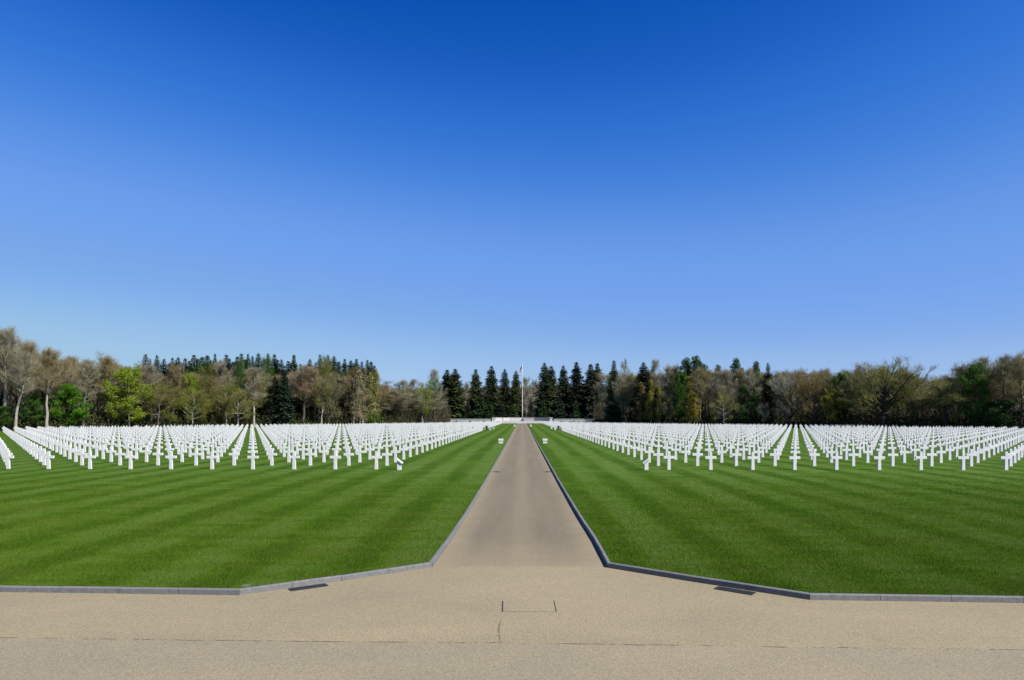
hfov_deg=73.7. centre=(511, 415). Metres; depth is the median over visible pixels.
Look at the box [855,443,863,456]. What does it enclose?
grave cross
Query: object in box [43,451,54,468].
grave cross
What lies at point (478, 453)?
lawn
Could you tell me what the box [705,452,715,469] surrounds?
grave cross
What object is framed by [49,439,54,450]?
grave cross
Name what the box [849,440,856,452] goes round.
grave cross
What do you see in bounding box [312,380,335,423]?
bare tree
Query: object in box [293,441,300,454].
grave cross
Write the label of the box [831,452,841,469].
grave cross
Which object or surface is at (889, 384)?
bare tree
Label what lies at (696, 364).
pine
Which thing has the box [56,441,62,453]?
grave cross
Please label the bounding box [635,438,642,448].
grave cross
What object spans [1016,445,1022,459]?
grave cross
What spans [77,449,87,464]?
grave cross
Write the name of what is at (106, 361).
bare tree
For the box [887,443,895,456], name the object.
grave cross
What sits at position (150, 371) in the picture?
bare tree
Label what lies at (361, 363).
conifer tree
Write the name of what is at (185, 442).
grave cross
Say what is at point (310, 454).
grave cross
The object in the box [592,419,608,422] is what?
hedge
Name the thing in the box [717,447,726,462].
grave cross
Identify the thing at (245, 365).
conifer tree
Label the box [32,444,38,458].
grave cross
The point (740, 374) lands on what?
bare tree
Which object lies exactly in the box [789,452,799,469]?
grave cross
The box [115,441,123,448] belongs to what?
grave cross
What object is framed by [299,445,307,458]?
grave cross
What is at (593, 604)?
pavement
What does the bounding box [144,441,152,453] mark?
grave cross
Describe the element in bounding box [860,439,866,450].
grave cross
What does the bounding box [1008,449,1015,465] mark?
grave cross
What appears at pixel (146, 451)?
grave cross
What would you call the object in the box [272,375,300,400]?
bare tree
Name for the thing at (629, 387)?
bare tree
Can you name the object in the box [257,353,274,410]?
ivy tree
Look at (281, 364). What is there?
conifer tree
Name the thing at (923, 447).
grave cross
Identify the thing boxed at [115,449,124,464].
grave cross
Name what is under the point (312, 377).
bare tree
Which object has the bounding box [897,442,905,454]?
grave cross
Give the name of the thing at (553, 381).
spruce
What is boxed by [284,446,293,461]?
grave cross
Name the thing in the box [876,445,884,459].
grave cross
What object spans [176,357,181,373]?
conifer tree
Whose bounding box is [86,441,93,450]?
grave cross
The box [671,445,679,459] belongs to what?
grave cross
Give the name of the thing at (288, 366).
conifer tree
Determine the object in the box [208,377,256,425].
spreading tree
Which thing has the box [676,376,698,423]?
birch
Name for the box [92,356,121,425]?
bare tree
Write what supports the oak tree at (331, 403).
on the woodland floor
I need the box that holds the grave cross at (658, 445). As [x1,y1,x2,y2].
[654,442,662,448]
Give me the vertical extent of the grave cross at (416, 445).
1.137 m
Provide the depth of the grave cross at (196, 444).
57.06 m
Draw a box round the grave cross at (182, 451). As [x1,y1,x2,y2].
[177,446,186,461]
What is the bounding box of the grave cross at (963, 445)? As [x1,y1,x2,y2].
[959,442,967,451]
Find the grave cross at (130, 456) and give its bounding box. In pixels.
[125,451,136,468]
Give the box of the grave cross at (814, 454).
[809,449,819,465]
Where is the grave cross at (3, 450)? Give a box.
[0,446,9,461]
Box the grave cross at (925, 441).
[922,438,929,449]
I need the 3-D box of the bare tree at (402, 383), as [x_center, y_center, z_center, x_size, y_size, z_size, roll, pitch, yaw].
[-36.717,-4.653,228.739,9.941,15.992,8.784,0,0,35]
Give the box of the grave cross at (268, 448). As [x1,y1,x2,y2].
[265,445,273,458]
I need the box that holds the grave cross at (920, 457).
[915,452,926,469]
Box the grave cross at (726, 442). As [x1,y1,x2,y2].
[723,439,730,450]
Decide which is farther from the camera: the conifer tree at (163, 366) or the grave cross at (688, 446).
the conifer tree at (163, 366)
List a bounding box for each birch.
[348,375,361,423]
[350,371,369,422]
[351,367,372,423]
[363,372,378,422]
[367,369,382,423]
[633,382,645,422]
[643,380,654,421]
[655,386,663,422]
[665,382,675,423]
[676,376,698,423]
[685,393,703,423]
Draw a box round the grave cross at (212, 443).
[209,439,215,450]
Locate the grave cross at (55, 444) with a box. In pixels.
[53,440,58,451]
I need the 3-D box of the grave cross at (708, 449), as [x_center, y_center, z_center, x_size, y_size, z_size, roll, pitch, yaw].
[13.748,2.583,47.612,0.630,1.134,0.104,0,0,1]
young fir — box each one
[455,405,469,418]
[464,401,472,418]
[470,396,487,418]
[481,401,496,420]
[493,402,508,417]
[505,405,519,417]
[524,397,536,417]
[536,401,552,418]
[550,396,567,420]
[570,399,581,418]
[620,404,628,422]
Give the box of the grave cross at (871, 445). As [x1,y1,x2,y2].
[867,442,875,454]
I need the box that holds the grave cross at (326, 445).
[323,442,330,454]
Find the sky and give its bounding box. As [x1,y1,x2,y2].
[0,0,1023,392]
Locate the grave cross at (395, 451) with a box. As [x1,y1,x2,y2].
[391,447,399,461]
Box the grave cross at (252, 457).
[247,451,258,468]
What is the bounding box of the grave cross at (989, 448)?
[985,443,992,456]
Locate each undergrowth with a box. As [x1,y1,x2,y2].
[0,405,1023,430]
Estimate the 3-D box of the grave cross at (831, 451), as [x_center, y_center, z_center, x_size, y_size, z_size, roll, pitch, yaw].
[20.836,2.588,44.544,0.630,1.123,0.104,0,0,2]
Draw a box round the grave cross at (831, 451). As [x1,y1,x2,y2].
[826,447,836,462]
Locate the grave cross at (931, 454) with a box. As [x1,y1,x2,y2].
[926,449,936,465]
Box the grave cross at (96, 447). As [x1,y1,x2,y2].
[92,443,100,456]
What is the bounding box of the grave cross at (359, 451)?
[355,447,364,461]
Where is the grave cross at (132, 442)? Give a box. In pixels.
[129,439,135,450]
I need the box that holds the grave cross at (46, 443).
[43,437,48,446]
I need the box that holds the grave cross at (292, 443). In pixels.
[289,439,295,449]
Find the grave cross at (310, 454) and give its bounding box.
[305,449,315,465]
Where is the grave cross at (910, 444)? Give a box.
[906,440,914,452]
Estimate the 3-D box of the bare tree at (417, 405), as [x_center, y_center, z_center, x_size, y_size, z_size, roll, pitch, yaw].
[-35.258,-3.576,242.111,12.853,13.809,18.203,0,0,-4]
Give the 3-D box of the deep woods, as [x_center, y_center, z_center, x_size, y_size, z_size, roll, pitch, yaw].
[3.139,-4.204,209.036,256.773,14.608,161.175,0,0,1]
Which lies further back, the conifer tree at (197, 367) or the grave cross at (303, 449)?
the conifer tree at (197, 367)
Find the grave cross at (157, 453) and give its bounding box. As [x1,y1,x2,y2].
[153,448,162,464]
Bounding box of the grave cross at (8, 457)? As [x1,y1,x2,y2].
[2,451,13,468]
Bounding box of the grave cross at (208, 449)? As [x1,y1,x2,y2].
[204,442,211,453]
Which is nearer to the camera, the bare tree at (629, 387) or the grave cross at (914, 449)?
the grave cross at (914, 449)
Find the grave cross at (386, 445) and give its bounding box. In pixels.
[383,441,390,452]
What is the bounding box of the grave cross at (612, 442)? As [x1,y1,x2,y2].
[610,438,615,448]
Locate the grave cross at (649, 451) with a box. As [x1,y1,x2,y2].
[644,447,653,462]
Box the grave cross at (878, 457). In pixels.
[873,452,884,469]
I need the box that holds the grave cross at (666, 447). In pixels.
[662,443,670,455]
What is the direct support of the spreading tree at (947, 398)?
on the lawn at (565, 452)
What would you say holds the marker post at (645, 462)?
on the lawn at (565, 452)
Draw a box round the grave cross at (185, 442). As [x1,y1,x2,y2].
[182,439,188,449]
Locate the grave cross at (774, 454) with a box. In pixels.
[769,449,779,465]
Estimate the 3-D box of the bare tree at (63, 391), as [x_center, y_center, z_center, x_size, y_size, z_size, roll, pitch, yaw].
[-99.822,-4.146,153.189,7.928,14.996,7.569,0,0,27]
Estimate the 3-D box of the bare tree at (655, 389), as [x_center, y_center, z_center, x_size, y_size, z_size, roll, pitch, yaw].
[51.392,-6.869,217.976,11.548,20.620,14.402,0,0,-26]
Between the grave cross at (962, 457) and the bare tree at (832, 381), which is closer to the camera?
the grave cross at (962, 457)
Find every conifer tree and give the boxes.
[134,353,157,419]
[141,359,160,423]
[153,355,163,410]
[157,363,180,422]
[160,359,166,407]
[168,360,179,414]
[172,358,196,421]
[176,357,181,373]
[183,360,200,420]
[190,355,196,372]
[193,359,209,421]
[199,357,207,376]
[201,355,209,374]
[203,360,227,417]
[213,354,219,409]
[221,354,232,417]
[223,362,245,421]
[236,353,246,388]
[238,359,255,421]
[245,354,251,370]
[249,353,267,421]
[250,356,254,373]
[264,354,272,370]
[267,354,276,405]
[272,360,281,375]
[279,359,283,371]
[285,361,301,418]
[290,354,298,409]
[297,363,308,419]
[305,363,325,420]
[306,359,314,410]
[316,355,322,371]
[324,355,345,418]
[337,361,349,416]
[341,359,350,415]
[347,360,353,372]
[349,359,367,412]
[357,360,367,418]
[365,361,372,409]
[368,362,384,417]
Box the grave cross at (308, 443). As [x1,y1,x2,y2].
[305,440,312,452]
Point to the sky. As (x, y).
(409, 189)
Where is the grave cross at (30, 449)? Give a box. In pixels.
[26,441,31,453]
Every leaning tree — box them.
[0,348,47,430]
[27,346,76,430]
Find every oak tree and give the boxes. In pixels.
[308,371,348,422]
[766,367,813,426]
[788,369,841,426]
[832,355,937,427]
[841,362,883,424]
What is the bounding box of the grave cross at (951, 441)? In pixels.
[948,438,955,448]
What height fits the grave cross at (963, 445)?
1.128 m
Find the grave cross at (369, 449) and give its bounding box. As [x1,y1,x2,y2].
[365,445,374,458]
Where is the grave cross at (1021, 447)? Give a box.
[1020,443,1023,456]
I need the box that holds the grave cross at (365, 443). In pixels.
[362,440,369,452]
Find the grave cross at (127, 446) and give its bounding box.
[123,443,131,455]
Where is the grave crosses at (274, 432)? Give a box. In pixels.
[2,421,1023,445]
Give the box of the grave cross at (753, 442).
[751,439,757,450]
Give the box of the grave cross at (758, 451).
[753,447,763,462]
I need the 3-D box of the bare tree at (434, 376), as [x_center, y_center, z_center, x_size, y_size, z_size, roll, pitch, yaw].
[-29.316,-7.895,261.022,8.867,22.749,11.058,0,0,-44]
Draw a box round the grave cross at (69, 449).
[65,445,73,458]
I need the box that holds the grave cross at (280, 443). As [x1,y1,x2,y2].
[277,440,282,452]
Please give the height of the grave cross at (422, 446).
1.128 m
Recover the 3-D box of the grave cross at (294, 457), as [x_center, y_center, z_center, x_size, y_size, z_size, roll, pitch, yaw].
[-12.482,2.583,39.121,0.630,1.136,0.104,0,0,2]
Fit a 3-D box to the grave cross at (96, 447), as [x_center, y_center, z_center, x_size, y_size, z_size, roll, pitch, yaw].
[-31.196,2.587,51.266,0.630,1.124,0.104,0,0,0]
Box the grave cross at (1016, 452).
[1012,447,1019,462]
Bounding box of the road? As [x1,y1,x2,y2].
[0,638,1023,679]
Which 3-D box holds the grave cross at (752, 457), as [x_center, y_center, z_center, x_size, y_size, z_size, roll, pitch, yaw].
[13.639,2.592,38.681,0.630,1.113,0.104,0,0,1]
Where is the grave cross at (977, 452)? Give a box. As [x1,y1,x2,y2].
[973,447,982,462]
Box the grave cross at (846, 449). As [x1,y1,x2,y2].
[841,445,850,459]
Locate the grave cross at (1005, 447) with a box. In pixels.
[1003,438,1008,449]
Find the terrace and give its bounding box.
[491,421,553,423]
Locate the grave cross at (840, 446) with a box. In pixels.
[836,442,844,454]
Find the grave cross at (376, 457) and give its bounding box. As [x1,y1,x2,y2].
[371,451,381,468]
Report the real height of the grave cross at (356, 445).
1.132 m
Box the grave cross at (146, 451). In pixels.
[142,446,151,461]
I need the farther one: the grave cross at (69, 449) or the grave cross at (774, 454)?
the grave cross at (69, 449)
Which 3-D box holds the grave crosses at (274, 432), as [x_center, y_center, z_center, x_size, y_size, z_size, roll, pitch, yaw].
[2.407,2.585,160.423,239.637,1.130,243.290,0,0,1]
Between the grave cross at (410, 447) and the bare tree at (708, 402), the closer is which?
the grave cross at (410, 447)
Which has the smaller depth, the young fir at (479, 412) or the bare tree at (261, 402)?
the bare tree at (261, 402)
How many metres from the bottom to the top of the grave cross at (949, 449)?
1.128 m
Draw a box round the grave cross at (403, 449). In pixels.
[399,445,407,458]
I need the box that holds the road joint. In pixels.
[0,637,1023,649]
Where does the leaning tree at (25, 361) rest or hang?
on the lawn at (478, 453)
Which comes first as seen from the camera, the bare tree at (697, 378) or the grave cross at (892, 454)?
the grave cross at (892, 454)
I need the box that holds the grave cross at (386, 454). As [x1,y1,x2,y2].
[382,449,391,465]
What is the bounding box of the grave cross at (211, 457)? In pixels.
[206,451,217,468]
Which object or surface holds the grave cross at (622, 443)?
on the ground
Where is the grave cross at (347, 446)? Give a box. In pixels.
[343,443,351,456]
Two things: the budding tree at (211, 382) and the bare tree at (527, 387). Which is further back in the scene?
the bare tree at (527, 387)
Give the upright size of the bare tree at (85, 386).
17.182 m
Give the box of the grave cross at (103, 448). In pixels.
[98,444,107,458]
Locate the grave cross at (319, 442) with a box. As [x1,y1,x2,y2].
[316,439,322,450]
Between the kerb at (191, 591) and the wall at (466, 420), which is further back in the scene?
the wall at (466, 420)
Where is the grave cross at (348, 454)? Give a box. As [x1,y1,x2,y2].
[344,449,353,465]
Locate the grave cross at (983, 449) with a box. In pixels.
[979,445,988,459]
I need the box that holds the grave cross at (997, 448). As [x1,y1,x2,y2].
[995,441,1001,452]
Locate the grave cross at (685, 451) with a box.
[681,447,690,462]
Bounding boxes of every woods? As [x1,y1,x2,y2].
[2,375,1023,427]
[76,383,1015,420]
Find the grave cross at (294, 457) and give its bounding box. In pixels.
[288,451,299,468]
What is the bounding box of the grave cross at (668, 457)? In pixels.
[663,451,674,469]
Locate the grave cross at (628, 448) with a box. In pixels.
[624,442,631,454]
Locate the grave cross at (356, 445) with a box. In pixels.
[353,441,360,454]
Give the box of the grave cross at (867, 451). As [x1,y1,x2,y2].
[862,447,872,462]
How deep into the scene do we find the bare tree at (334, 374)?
203.38 m
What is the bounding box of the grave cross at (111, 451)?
[106,446,115,461]
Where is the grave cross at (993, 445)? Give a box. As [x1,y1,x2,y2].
[990,442,997,454]
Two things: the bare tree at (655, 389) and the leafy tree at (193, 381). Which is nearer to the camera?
the leafy tree at (193, 381)
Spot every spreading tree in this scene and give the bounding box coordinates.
[120,377,190,428]
[172,383,213,425]
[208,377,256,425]
[217,387,256,426]
[708,390,740,424]
[913,374,980,426]
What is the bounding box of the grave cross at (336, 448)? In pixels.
[332,445,340,455]
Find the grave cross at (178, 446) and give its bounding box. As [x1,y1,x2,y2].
[175,441,182,453]
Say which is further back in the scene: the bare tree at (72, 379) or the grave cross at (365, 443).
the bare tree at (72, 379)
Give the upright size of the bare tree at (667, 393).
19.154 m
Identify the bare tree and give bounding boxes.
[0,324,20,429]
[0,343,3,416]
[0,345,15,404]
[0,350,13,393]
[0,355,17,415]
[1,335,45,425]
[7,346,39,422]
[8,345,17,406]
[14,348,43,415]
[26,349,46,411]
[29,356,54,416]
[36,359,75,420]
[40,374,56,410]
[54,355,96,417]
[54,367,82,408]
[67,358,107,426]
[73,359,97,420]
[75,367,118,426]
[77,366,101,420]
[82,380,111,420]
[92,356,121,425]
[93,349,122,423]
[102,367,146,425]
[122,363,146,421]
[123,367,152,422]
[136,376,166,410]
[137,361,162,426]
[154,375,179,415]
[156,376,184,421]
[161,362,189,424]
[176,371,203,424]
[186,373,208,416]
[195,376,215,418]
[199,378,224,422]
[206,374,231,421]
[208,358,236,411]
[220,370,234,420]
[239,375,262,421]
[240,366,271,427]
[242,375,268,408]
[247,373,273,416]
[259,371,290,407]
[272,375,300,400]
[287,369,327,416]
[287,379,311,419]
[289,364,319,424]
[294,380,317,419]
[298,372,337,417]
[299,362,325,420]
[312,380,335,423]
[317,369,342,402]
[331,374,355,414]
[341,378,370,420]
[362,376,395,409]
[375,394,395,415]
[379,384,394,414]
[380,389,417,423]
[384,390,409,420]
[392,380,413,418]
[395,389,419,416]
[399,394,429,419]
[406,390,428,415]
[407,379,424,422]
[409,389,445,422]
[410,390,447,422]
[425,368,446,421]
[463,380,470,405]
[520,376,534,414]
[530,378,538,407]
[592,372,625,402]
[596,374,632,422]
[608,373,634,422]
[615,370,635,417]
[615,374,648,401]
[627,371,660,399]
[648,358,664,418]
[653,379,665,409]
[654,365,683,416]
[654,372,673,403]
[656,362,680,420]
[656,378,683,422]
[669,374,687,408]
[684,370,719,418]
[686,367,716,423]
[697,369,718,420]
[703,366,737,421]
[711,370,741,417]
[729,369,759,413]
[730,367,763,420]
[754,372,785,417]
[755,371,781,401]
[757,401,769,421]
[774,370,807,413]
[775,372,785,418]
[786,369,807,419]
[795,372,822,419]
[809,369,827,406]
[814,368,830,416]
[816,371,835,421]
[818,371,836,406]
[820,373,845,423]
[830,367,858,417]
[836,372,857,420]
[849,368,878,422]
[870,372,904,424]
[877,371,910,421]
[887,367,913,415]
[893,378,927,423]
[895,369,927,422]
[900,380,940,419]
[911,388,940,422]
[919,377,943,427]
[922,377,941,416]
[925,377,953,421]
[937,362,978,423]
[938,367,973,417]
[957,355,1005,425]
[973,354,1023,427]
[976,367,1005,407]
[987,361,1019,413]
[994,350,1023,426]
[996,367,1023,414]
[1000,355,1023,424]
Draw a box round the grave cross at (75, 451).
[71,446,79,461]
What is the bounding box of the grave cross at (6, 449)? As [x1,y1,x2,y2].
[2,448,12,464]
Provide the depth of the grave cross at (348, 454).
41.98 m
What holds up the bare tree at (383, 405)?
on the woodland floor
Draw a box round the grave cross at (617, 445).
[614,439,620,450]
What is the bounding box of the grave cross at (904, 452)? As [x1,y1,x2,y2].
[899,447,908,462]
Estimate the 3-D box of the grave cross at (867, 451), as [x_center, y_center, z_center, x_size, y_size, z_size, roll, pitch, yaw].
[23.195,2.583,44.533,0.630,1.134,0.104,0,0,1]
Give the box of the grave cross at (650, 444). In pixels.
[647,440,654,450]
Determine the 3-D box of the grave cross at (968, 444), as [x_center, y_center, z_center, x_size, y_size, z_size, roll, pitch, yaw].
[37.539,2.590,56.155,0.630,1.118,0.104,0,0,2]
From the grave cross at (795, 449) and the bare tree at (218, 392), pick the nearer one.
the grave cross at (795, 449)
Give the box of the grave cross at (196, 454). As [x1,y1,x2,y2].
[191,449,201,464]
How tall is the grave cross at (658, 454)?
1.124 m
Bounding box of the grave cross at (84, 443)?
[80,440,88,451]
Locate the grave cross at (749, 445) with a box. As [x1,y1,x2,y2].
[745,442,753,454]
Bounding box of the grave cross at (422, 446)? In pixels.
[419,440,425,452]
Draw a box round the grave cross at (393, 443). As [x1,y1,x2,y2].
[390,440,397,450]
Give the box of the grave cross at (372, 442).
[370,439,376,450]
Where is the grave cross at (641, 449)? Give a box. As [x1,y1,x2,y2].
[637,445,645,459]
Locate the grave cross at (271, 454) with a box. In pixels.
[266,449,276,464]
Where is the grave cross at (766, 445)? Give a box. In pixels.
[764,440,769,452]
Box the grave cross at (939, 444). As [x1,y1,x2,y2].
[936,440,943,450]
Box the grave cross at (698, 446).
[694,443,702,456]
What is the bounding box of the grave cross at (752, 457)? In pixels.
[747,452,758,469]
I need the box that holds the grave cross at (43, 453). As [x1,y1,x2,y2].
[39,449,46,464]
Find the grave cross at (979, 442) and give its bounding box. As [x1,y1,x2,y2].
[975,438,982,448]
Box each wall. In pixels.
[450,419,490,422]
[495,418,549,420]
[554,419,591,422]
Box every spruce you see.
[262,376,287,425]
[271,366,296,424]
[436,370,458,422]
[441,369,471,422]
[467,369,484,418]
[480,366,504,418]
[497,368,512,412]
[506,371,527,417]
[532,363,557,418]
[541,366,563,418]
[553,366,572,418]
[563,362,584,418]
[577,364,604,418]
[594,363,607,412]
[602,360,624,422]
[625,362,656,423]
[756,363,778,424]
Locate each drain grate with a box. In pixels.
[288,583,328,590]
[714,586,755,594]
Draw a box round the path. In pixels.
[434,424,605,565]
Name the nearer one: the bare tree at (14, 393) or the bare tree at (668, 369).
the bare tree at (14, 393)
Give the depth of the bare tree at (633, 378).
230.25 m
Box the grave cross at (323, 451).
[319,446,328,461]
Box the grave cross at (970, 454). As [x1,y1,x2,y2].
[965,449,976,465]
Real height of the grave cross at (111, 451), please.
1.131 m
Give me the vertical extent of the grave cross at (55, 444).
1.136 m
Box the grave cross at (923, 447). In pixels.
[919,443,928,455]
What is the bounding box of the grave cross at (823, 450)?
[820,440,825,452]
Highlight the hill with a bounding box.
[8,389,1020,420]
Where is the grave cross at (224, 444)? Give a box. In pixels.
[223,440,227,451]
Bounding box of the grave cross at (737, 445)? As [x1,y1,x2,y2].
[734,440,741,452]
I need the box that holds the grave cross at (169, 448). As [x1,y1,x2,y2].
[165,444,173,458]
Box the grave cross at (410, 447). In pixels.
[406,443,414,456]
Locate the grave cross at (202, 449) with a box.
[198,445,206,458]
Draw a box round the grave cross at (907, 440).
[904,437,908,447]
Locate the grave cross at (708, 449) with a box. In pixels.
[704,445,713,459]
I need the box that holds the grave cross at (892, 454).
[887,449,897,465]
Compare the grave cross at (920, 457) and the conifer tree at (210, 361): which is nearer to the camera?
the grave cross at (920, 457)
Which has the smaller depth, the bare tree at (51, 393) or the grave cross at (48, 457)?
the grave cross at (48, 457)
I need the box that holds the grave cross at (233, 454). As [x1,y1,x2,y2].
[229,449,238,464]
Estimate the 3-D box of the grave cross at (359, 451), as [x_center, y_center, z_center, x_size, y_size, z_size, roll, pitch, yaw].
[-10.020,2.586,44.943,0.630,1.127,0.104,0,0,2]
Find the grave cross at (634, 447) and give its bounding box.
[630,443,638,456]
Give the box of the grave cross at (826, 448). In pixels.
[822,443,829,456]
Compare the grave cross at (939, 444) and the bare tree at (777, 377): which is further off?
the bare tree at (777, 377)
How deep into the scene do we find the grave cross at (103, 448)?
48.19 m
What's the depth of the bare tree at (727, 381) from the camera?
196.90 m
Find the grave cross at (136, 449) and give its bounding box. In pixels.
[132,445,140,458]
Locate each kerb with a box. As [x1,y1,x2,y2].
[0,425,516,594]
[527,424,1023,602]
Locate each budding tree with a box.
[194,363,217,423]
[312,355,338,420]
[339,366,363,422]
[424,379,442,422]
[614,360,633,422]
[821,387,845,424]
[893,371,931,425]
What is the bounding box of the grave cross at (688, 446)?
[685,442,692,454]
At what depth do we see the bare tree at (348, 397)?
207.59 m
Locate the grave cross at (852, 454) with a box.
[848,449,858,465]
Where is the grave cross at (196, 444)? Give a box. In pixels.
[193,440,200,448]
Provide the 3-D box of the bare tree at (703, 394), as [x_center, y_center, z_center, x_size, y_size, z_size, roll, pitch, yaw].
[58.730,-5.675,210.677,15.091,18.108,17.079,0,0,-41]
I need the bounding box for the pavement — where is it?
[0,566,1023,649]
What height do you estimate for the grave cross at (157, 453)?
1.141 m
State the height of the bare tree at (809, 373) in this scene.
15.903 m
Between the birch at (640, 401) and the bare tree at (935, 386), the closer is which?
the bare tree at (935, 386)
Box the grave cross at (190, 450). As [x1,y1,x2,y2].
[186,443,194,456]
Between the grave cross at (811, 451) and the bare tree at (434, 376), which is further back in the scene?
the bare tree at (434, 376)
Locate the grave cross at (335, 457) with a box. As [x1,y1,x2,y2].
[330,451,340,468]
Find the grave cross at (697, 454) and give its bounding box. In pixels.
[692,449,702,465]
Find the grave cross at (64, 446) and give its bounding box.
[60,443,67,456]
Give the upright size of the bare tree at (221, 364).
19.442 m
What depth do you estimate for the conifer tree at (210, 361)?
184.37 m
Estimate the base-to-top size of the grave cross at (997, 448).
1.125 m
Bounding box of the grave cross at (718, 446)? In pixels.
[715,442,722,454]
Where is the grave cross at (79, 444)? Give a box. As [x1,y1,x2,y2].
[76,439,82,449]
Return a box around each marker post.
[396,458,402,469]
[642,458,649,469]
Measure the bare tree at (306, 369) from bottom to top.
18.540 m
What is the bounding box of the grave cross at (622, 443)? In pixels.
[619,440,626,452]
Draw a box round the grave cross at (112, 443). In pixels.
[108,440,115,449]
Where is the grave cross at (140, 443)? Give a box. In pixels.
[137,440,144,451]
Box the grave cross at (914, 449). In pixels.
[910,445,919,459]
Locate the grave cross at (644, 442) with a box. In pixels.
[641,439,648,448]
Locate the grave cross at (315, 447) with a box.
[311,443,319,456]
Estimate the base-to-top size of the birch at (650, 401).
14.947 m
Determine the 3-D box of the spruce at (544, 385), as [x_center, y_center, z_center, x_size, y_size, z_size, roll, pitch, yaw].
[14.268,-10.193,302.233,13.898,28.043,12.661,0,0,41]
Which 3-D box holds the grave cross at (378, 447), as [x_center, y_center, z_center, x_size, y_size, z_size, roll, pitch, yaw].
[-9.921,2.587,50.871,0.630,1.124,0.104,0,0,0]
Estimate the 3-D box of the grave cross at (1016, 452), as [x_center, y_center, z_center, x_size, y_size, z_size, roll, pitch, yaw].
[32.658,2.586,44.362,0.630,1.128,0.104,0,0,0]
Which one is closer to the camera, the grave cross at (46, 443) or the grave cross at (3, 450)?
the grave cross at (3, 450)
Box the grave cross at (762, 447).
[760,443,766,456]
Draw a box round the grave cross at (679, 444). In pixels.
[676,440,683,452]
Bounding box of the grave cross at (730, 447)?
[726,443,734,456]
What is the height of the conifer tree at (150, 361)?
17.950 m
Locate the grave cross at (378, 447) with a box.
[375,443,382,455]
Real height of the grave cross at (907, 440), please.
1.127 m
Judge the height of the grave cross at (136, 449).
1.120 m
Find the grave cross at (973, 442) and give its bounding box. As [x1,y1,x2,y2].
[970,439,977,450]
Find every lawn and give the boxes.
[0,423,517,587]
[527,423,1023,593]
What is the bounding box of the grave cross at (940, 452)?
[936,447,945,462]
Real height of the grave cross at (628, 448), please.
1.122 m
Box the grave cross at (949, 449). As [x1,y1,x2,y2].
[945,445,954,459]
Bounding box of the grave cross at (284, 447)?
[280,443,286,456]
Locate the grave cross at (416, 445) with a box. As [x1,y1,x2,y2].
[413,441,420,454]
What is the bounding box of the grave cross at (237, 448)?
[235,445,240,458]
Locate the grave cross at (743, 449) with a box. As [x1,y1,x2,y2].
[739,445,747,459]
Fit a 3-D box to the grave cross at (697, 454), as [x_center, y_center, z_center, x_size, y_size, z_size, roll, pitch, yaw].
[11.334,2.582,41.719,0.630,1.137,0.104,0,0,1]
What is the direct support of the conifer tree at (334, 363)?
on the woodland floor
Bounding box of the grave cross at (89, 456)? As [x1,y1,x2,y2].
[84,451,95,468]
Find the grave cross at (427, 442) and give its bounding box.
[423,439,430,450]
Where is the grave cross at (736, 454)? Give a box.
[731,449,741,465]
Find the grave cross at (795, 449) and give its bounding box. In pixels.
[790,447,799,462]
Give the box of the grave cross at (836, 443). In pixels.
[832,439,839,450]
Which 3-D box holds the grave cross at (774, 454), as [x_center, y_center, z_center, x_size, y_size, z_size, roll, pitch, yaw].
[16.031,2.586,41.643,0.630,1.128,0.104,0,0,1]
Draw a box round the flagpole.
[521,363,523,420]
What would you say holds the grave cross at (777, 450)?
on the ground
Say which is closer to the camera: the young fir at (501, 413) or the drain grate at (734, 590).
the drain grate at (734, 590)
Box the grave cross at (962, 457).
[957,452,968,469]
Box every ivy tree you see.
[230,358,250,422]
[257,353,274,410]
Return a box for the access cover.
[502,601,556,611]
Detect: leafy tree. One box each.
[48,383,95,426]
[102,363,156,426]
[177,372,200,421]
[413,378,433,422]
[670,370,687,423]
[736,383,759,421]
[829,371,852,424]
[955,363,998,426]
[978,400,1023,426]
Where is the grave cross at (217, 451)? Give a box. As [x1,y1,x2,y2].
[214,447,222,461]
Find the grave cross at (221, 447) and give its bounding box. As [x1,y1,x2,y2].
[217,443,225,456]
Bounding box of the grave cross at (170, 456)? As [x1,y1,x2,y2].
[165,451,176,468]
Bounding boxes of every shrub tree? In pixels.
[0,405,20,428]
[18,395,52,427]
[367,413,383,423]
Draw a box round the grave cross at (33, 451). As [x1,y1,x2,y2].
[29,443,34,456]
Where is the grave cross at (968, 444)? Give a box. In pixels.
[965,441,972,452]
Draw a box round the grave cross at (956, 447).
[952,443,960,456]
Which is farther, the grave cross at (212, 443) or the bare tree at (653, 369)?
the bare tree at (653, 369)
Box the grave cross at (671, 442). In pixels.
[668,439,675,448]
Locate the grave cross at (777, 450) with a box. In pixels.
[776,445,782,459]
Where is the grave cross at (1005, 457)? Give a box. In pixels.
[1000,452,1011,469]
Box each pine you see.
[673,357,693,420]
[681,355,703,408]
[696,364,712,421]
[712,364,724,407]
[728,358,743,419]
[749,361,761,411]
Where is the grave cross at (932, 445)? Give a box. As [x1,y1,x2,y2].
[928,442,936,452]
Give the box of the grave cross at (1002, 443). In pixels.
[999,439,1004,450]
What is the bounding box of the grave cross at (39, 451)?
[35,446,41,461]
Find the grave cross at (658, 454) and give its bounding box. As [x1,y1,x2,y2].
[653,449,662,465]
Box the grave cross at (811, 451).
[807,445,816,459]
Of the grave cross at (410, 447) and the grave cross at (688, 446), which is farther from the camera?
the grave cross at (688, 446)
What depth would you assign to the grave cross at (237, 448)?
48.06 m
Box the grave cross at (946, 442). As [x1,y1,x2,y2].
[942,439,949,448]

